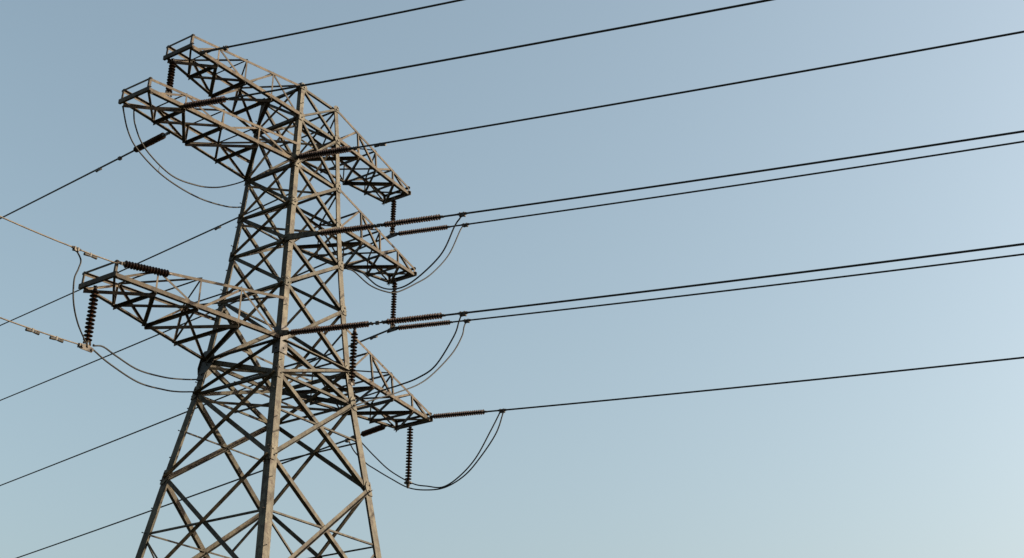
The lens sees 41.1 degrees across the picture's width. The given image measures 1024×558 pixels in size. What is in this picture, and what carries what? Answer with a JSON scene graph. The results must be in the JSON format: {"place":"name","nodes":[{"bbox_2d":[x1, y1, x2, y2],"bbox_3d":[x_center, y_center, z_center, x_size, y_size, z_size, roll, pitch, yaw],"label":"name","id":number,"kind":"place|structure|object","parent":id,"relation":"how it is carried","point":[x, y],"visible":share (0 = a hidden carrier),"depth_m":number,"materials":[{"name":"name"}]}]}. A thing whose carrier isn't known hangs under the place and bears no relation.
{"place":"outdoors","nodes":[
{"label":"outdoors","id":0,"kind":"place"},
{"bbox_2d":[0,0,1023,557],"label":"sky","id":1,"kind":"structure","parent":0,"point":[923,463],"materials":[{"name":"blue"}]},
{"bbox_3d":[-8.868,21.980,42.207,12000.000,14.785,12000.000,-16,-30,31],"label":"ground","id":2,"kind":"structure","parent":0,"visible":0},
{"bbox_2d":[78,34,432,557],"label":"lattice pylon","id":3,"kind":"object","parent":2,"relation":"on","point":[278,374],"visible":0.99,"depth_m":51.18,"materials":[{"name":"metal"}]},
{"bbox_2d":[83,285,99,345],"bbox_3d":[-13.767,1.218,44.640,0.317,2.193,0.319,-16,-30,31],"label":"insulator string","id":4,"kind":"object","parent":3,"relation":"hanging from","point":[93,299],"visible":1,"depth_m":44.62,"materials":[{"name":"brown ceramic"}]},
{"bbox_2d":[79,344,93,352],"bbox_3d":[-13.757,2.231,44.147,0.130,0.260,0.600,-10,-28,21],"label":"yoke plate","id":5,"kind":"object","parent":4,"relation":"hanging from","point":[88,348],"visible":1,"depth_m":44.12,"materials":[{"name":"metal"}]},
{"bbox_2d":[0,317,82,347],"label":"conductor cable","id":6,"kind":"object","parent":5,"relation":"attached to","point":[51,337],"visible":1,"depth_m":42.79,"materials":[{"name":"metal"}]},
{"bbox_2d":[94,350,193,392],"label":"jumper cable","id":7,"kind":"object","parent":5,"relation":"attached to","point":[105,360],"visible":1,"depth_m":46.66,"materials":[{"name":"metal"}]},
{"bbox_2d":[93,344,196,379],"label":"jumper cable","id":8,"kind":"object","parent":5,"relation":"attached to","point":[111,352],"visible":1,"depth_m":46.73,"materials":[{"name":"metal"}]},
{"bbox_2d":[0,194,287,325],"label":"conductor cable","id":9,"kind":"object","parent":3,"relation":"attached to","point":[217,227],"visible":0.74,"depth_m":65.22,"materials":[{"name":"metal"}]},
{"bbox_2d":[119,260,171,276],"bbox_3d":[-12.158,-0.339,45.366,0.267,0.265,2.018,-20,-23,36],"label":"insulator string","id":10,"kind":"object","parent":3,"relation":"attached to","point":[145,268],"visible":1,"depth_m":45.30,"materials":[{"name":"brown ceramic"}]},
{"bbox_2d":[0,216,118,263],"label":"conductor cable","id":11,"kind":"object","parent":10,"relation":"attached to","point":[78,249],"visible":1,"depth_m":43.24,"materials":[{"name":"metal"}]},
{"bbox_2d":[72,252,87,344],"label":"jumper cable","id":12,"kind":"object","parent":11,"relation":"hanging from","point":[73,298],"visible":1,"depth_m":43.27,"materials":[{"name":"metal"}]},
{"bbox_2d":[133,132,169,152],"bbox_3d":[-13.727,-5.230,51.978,0.255,0.257,3.295,19,-19,-34],"label":"insulator string","id":13,"kind":"object","parent":3,"relation":"attached to","point":[154,140],"visible":0.88,"depth_m":51.74,"materials":[{"name":"brown ceramic"}]},
{"bbox_2d":[0,150,133,218],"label":"conductor cable","id":14,"kind":"object","parent":13,"relation":"attached to","point":[119,158],"visible":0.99,"depth_m":58.23,"materials":[{"name":"metal"}]},
{"bbox_2d":[165,58,175,96],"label":"insulator string","id":15,"kind":"object","parent":3,"relation":"hanging from","point":[171,73],"visible":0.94,"depth_m":50.77,"materials":[{"name":"brown ceramic"}]},
{"bbox_2d":[122,106,240,207],"bbox_3d":[-12.253,-4.087,51.104,0.182,1.728,6.995,-13,-29,26],"label":"jumper cable","id":16,"kind":"object","parent":3,"relation":"hanging from","point":[142,155],"visible":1,"depth_m":49.89,"materials":[{"name":"metal"}]},
{"bbox_2d":[133,110,244,187],"bbox_3d":[-12.085,-4.321,51.418,0.144,1.948,6.475,-14,-29,27],"label":"jumper cable","id":17,"kind":"object","parent":3,"relation":"hanging from","point":[166,170],"visible":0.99,"depth_m":50.12,"materials":[{"name":"metal"}]},
{"bbox_2d":[181,96,226,108],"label":"insulator string","id":18,"kind":"object","parent":3,"relation":"attached to","point":[204,102],"visible":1,"depth_m":48.50,"materials":[{"name":"brown ceramic"}]},
{"bbox_2d":[226,0,772,99],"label":"conductor cable","id":19,"kind":"object","parent":18,"relation":"attached to","point":[563,38],"visible":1,"depth_m":43.00,"materials":[{"name":"metal"}]},
{"bbox_2d":[297,145,352,159],"bbox_3d":[-7.204,-4.841,52.387,2.636,0.276,0.277,-6,-26,26],"label":"insulator string","id":20,"kind":"object","parent":3,"relation":"attached to","point":[326,152],"visible":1,"depth_m":52.32,"materials":[{"name":"brown ceramic"}]},
{"bbox_2d":[352,31,1023,150],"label":"conductor cable","id":21,"kind":"object","parent":20,"relation":"attached to","point":[744,81],"visible":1,"depth_m":45.68,"materials":[{"name":"metal"}]},
{"bbox_2d":[288,321,369,335],"bbox_3d":[-6.433,1.733,47.965,3.545,0.235,0.237,-7,-26,26],"label":"insulator string","id":22,"kind":"object","parent":3,"relation":"attached to","point":[317,329],"visible":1,"depth_m":47.93,"materials":[{"name":"brown ceramic"}]},
{"bbox_2d":[370,320,382,325],"bbox_3d":[-4.645,1.515,47.088,0.585,0.142,0.120,-12,-28,24],"label":"link bar","id":23,"kind":"object","parent":22,"relation":"attached to","point":[375,323],"visible":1,"depth_m":47.08,"materials":[{"name":"metal"}]},
{"bbox_2d":[382,312,444,324],"bbox_3d":[-3.342,1.353,46.451,2.441,0.230,0.229,-7,-26,26],"label":"insulator string","id":24,"kind":"object","parent":23,"relation":"attached to","point":[415,318],"visible":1,"depth_m":46.41,"materials":[{"name":"brown ceramic"}]},
{"bbox_2d":[445,243,1023,316],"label":"conductor cable","id":25,"kind":"object","parent":24,"relation":"attached to","point":[462,314],"visible":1,"depth_m":41.39,"materials":[{"name":"metal"}]},
{"bbox_2d":[356,317,460,399],"bbox_3d":[-3.732,3.140,48.203,0.076,1.428,7.702,16,-30,-29],"label":"jumper cable","id":26,"kind":"object","parent":25,"relation":"attached to","point":[433,367],"visible":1,"depth_m":46.94,"materials":[{"name":"metal"}]},
{"bbox_2d":[199,0,463,54],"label":"conductor cable","id":27,"kind":"object","parent":3,"relation":"attached to","point":[224,48],"visible":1,"depth_m":48.00,"materials":[{"name":"metal"}]},
{"bbox_2d":[318,223,373,235],"bbox_3d":[-6.062,-1.801,49.971,2.544,0.235,0.233,-6,-26,26],"label":"insulator string","id":28,"kind":"object","parent":3,"relation":"attached to","point":[347,229],"visible":1,"depth_m":49.93,"materials":[{"name":"brown ceramic"}]},
{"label":"link bar","id":29,"kind":"object","parent":28,"relation":"attached to","visible":0},
{"bbox_2d":[380,214,443,226],"bbox_3d":[-3.576,-2.078,48.739,2.594,0.228,0.228,-6,-26,26],"label":"insulator string","id":30,"kind":"object","parent":29,"relation":"attached to","point":[429,218],"visible":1,"depth_m":48.70,"materials":[{"name":"brown ceramic"}]},
{"bbox_2d":[441,130,1023,217],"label":"conductor cable","id":31,"kind":"object","parent":30,"relation":"attached to","point":[462,214],"visible":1,"depth_m":43.34,"materials":[{"name":"metal"}]},
{"bbox_2d":[346,216,460,289],"bbox_3d":[-4.109,-0.637,50.128,0.094,2.322,7.370,20,-32,-35],"label":"jumper cable","id":32,"kind":"object","parent":31,"relation":"attached to","point":[422,273],"visible":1,"depth_m":48.91,"materials":[{"name":"metal"}]},
{"bbox_2d":[348,326,357,385],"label":"insulator string","id":33,"kind":"object","parent":3,"relation":"hanging from","point":[353,353],"visible":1,"depth_m":46.93,"materials":[{"name":"brown ceramic"}]},
{"bbox_2d":[360,425,386,436],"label":"insulator string","id":34,"kind":"object","parent":3,"relation":"attached to","point":[372,430],"visible":1,"depth_m":57.94,"materials":[{"name":"brown ceramic"}]},
{"bbox_2d":[16,437,353,557],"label":"conductor cable","id":35,"kind":"object","parent":34,"relation":"attached to","point":[346,440],"visible":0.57,"depth_m":72.14,"materials":[{"name":"metal"}]},
{"bbox_2d":[351,413,499,487],"bbox_3d":[-3.793,7.359,56.892,8.024,3.149,0.068,-16,-30,30],"label":"jumper cable","id":36,"kind":"object","parent":35,"relation":"hanging from","point":[454,479],"visible":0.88,"depth_m":55.50,"materials":[{"name":"metal"}]},
{"bbox_2d":[349,412,503,490],"bbox_3d":[-3.737,7.441,56.811,8.171,3.035,0.082,-16,-30,30],"label":"jumper cable","id":37,"kind":"object","parent":35,"relation":"hanging from","point":[453,482],"visible":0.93,"depth_m":55.47,"materials":[{"name":"metal"}]},
{"bbox_2d":[390,279,396,327],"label":"insulator string","id":38,"kind":"object","parent":3,"relation":"attached to","point":[393,303],"visible":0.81,"depth_m":58.66,"materials":[{"name":"brown ceramic"}]},
{"bbox_2d":[0,330,386,485],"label":"conductor cable","id":39,"kind":"object","parent":38,"relation":"attached to","point":[373,336],"visible":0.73,"depth_m":75.14,"materials":[{"name":"metal"}]},
{"bbox_2d":[386,326,397,332],"bbox_3d":[-5.099,2.135,58.152,0.596,0.230,0.130,-19,-32,35],"label":"yoke plate","id":40,"kind":"object","parent":38,"relation":"hanging from","point":[391,329],"visible":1,"depth_m":58.11,"materials":[{"name":"metal"}]},
{"bbox_2d":[390,197,396,233],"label":"insulator string","id":41,"kind":"object","parent":3,"relation":"attached to","point":[393,212],"visible":0.83,"depth_m":59.83,"materials":[{"name":"brown ceramic"}]},
{"bbox_2d":[386,232,396,238],"bbox_3d":[-5.220,-1.904,59.368,0.596,0.230,0.130,-19,-32,35],"label":"yoke plate","id":42,"kind":"object","parent":41,"relation":"hanging from","point":[391,235],"visible":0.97,"depth_m":59.34,"materials":[{"name":"metal"}]},
{"bbox_2d":[0,238,383,400],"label":"conductor cable","id":43,"kind":"object","parent":42,"relation":"attached to","point":[158,334],"visible":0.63,"depth_m":79.94,"materials":[{"name":"metal"}]},
{"bbox_2d":[404,424,413,487],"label":"insulator string","id":44,"kind":"object","parent":3,"relation":"hanging from","point":[409,455],"visible":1,"depth_m":56.54,"materials":[{"name":"brown ceramic"}]},
{"bbox_2d":[397,225,450,235],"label":"insulator string","id":45,"kind":"object","parent":3,"relation":"attached to","point":[424,230],"visible":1,"depth_m":58.67,"materials":[{"name":"brown ceramic"}]},
{"bbox_2d":[448,141,1023,227],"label":"conductor cable","id":46,"kind":"object","parent":45,"relation":"attached to","point":[466,224],"visible":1,"depth_m":52.36,"materials":[{"name":"metal"}]},
{"bbox_2d":[347,224,464,292],"bbox_3d":[-4.210,-1.123,55.549,5.460,4.180,0.073,17,-30,-30],"label":"jumper cable","id":47,"kind":"object","parent":46,"relation":"hanging from","point":[416,282],"visible":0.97,"depth_m":55.10,"materials":[{"name":"metal"}]},
{"bbox_2d":[397,320,451,329],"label":"insulator string","id":48,"kind":"object","parent":3,"relation":"attached to","point":[424,325],"visible":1,"depth_m":57.47,"materials":[{"name":"brown ceramic"}]},
{"bbox_2d":[451,253,1023,322],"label":"conductor cable","id":49,"kind":"object","parent":48,"relation":"attached to","point":[466,320],"visible":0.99,"depth_m":51.33,"materials":[{"name":"metal"}]},
{"bbox_2d":[356,322,465,404],"bbox_3d":[-3.865,3.225,53.868,5.447,5.139,0.100,22,-33,-38],"label":"jumper cable","id":50,"kind":"object","parent":49,"relation":"attached to","point":[425,379],"visible":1,"depth_m":53.95,"materials":[{"name":"metal"}]},
{"bbox_2d":[430,409,487,418],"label":"insulator string","id":51,"kind":"object","parent":3,"relation":"attached to","point":[457,414],"visible":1,"depth_m":56.24,"materials":[{"name":"brown ceramic"}]},
{"bbox_2d":[485,357,1023,412],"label":"conductor cable","id":52,"kind":"object","parent":51,"relation":"attached to","point":[501,410],"visible":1,"depth_m":50.70,"materials":[{"name":"metal"}]}
]}

